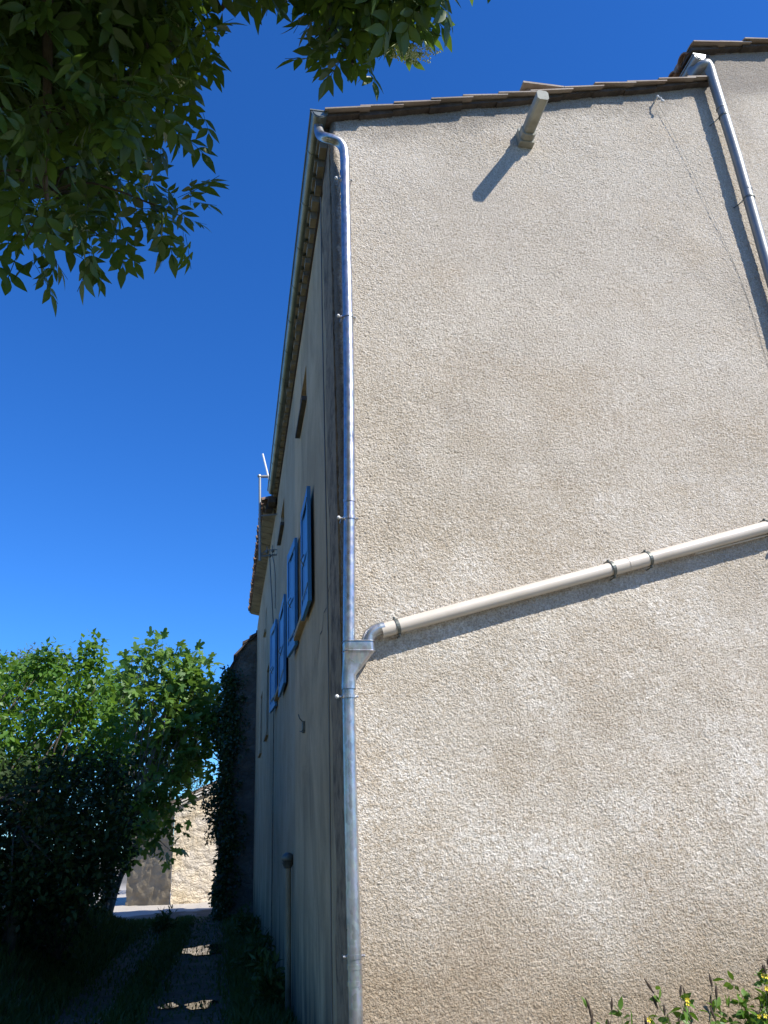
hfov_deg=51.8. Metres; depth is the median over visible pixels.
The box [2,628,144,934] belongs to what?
mulberry tree
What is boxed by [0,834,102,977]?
bush
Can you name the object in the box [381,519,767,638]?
beige drainpipe
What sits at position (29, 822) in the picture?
laurel tree
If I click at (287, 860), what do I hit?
vent pipe
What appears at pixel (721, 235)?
cable
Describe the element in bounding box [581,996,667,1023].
weed
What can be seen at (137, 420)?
sky
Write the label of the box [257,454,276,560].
antenna mast
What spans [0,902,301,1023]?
grass
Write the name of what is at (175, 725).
fig tree
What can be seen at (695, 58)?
gutter
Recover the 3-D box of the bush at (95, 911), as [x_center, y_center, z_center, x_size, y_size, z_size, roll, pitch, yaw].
[-6.010,6.880,14.764,2.079,2.832,1.981,-3,-23,0]
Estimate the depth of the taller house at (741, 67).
8.18 m
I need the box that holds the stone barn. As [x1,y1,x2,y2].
[125,782,217,905]
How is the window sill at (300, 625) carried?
in the house at (561, 361)
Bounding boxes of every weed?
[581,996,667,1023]
[608,993,698,1023]
[644,973,724,1023]
[710,970,767,1023]
[754,958,767,1009]
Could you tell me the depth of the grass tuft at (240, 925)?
15.32 m
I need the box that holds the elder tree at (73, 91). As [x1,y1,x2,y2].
[0,0,490,316]
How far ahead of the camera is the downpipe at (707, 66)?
7.54 m
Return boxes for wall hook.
[298,714,304,732]
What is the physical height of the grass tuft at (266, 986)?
0.793 m
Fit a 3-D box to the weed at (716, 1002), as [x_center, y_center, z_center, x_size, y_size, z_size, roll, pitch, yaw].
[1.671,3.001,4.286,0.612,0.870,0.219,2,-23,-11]
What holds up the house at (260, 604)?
on the ground at (121, 909)
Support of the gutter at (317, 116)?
attached to the house at (561, 361)
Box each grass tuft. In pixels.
[139,904,180,933]
[223,902,260,934]
[228,926,275,973]
[245,947,284,1006]
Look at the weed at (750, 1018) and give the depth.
4.53 m
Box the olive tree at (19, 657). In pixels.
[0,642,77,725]
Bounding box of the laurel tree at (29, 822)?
[0,740,142,956]
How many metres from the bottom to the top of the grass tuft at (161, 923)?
0.745 m
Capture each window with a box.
[263,732,268,741]
[274,687,278,700]
[277,522,283,545]
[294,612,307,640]
[295,396,306,438]
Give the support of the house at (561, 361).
on the ground at (121, 909)
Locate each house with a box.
[248,495,276,951]
[269,75,767,1023]
[668,37,767,242]
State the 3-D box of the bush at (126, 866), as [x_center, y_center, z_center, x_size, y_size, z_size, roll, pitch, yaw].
[-7.158,7.989,18.775,2.400,4.312,2.812,2,-23,-11]
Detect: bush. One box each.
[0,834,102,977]
[36,802,118,935]
[51,767,135,911]
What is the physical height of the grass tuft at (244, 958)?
0.775 m
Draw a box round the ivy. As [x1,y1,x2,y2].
[200,665,249,920]
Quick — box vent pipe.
[281,852,292,1011]
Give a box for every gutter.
[267,109,328,494]
[679,53,705,76]
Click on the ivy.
(222, 815)
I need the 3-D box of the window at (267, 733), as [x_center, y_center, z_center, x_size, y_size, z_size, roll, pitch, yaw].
[-2.196,4.274,15.042,0.150,0.056,1.000,2,-23,-11]
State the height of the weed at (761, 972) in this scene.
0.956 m
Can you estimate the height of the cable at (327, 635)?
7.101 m
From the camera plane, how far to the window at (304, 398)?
8.82 m
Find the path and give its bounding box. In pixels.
[40,902,232,1023]
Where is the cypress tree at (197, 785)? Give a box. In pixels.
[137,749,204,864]
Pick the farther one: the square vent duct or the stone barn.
the stone barn
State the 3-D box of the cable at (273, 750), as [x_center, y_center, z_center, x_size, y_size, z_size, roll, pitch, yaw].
[-1.761,3.670,12.570,0.106,6.102,0.609,-2,-23,-1]
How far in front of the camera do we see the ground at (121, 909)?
24.18 m
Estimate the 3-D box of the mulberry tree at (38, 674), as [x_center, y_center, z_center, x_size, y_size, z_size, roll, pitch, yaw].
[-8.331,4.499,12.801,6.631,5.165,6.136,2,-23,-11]
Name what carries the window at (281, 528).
in the house at (561, 361)
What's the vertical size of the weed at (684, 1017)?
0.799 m
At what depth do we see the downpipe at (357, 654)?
5.08 m
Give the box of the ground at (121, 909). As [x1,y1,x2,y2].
[0,857,232,1020]
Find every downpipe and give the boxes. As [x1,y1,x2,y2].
[314,123,384,1023]
[687,59,767,287]
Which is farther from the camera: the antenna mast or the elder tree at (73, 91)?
the antenna mast
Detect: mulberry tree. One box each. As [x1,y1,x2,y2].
[0,636,78,792]
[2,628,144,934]
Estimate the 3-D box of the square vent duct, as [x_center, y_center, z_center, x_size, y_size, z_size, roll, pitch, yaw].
[1.332,-3.509,7.085,0.140,0.165,0.515,2,-23,-11]
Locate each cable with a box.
[269,556,275,947]
[320,197,332,1023]
[659,106,767,363]
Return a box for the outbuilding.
[227,630,256,914]
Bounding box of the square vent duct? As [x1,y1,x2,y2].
[516,90,548,148]
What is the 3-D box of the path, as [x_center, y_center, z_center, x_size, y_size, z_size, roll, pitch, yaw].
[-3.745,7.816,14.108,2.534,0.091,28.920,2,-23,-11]
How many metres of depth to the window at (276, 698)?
11.67 m
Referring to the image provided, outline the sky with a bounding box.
[0,0,767,852]
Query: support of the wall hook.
attached to the house at (561, 361)
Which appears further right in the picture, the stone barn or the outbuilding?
the outbuilding
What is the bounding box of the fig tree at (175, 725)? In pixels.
[97,626,226,913]

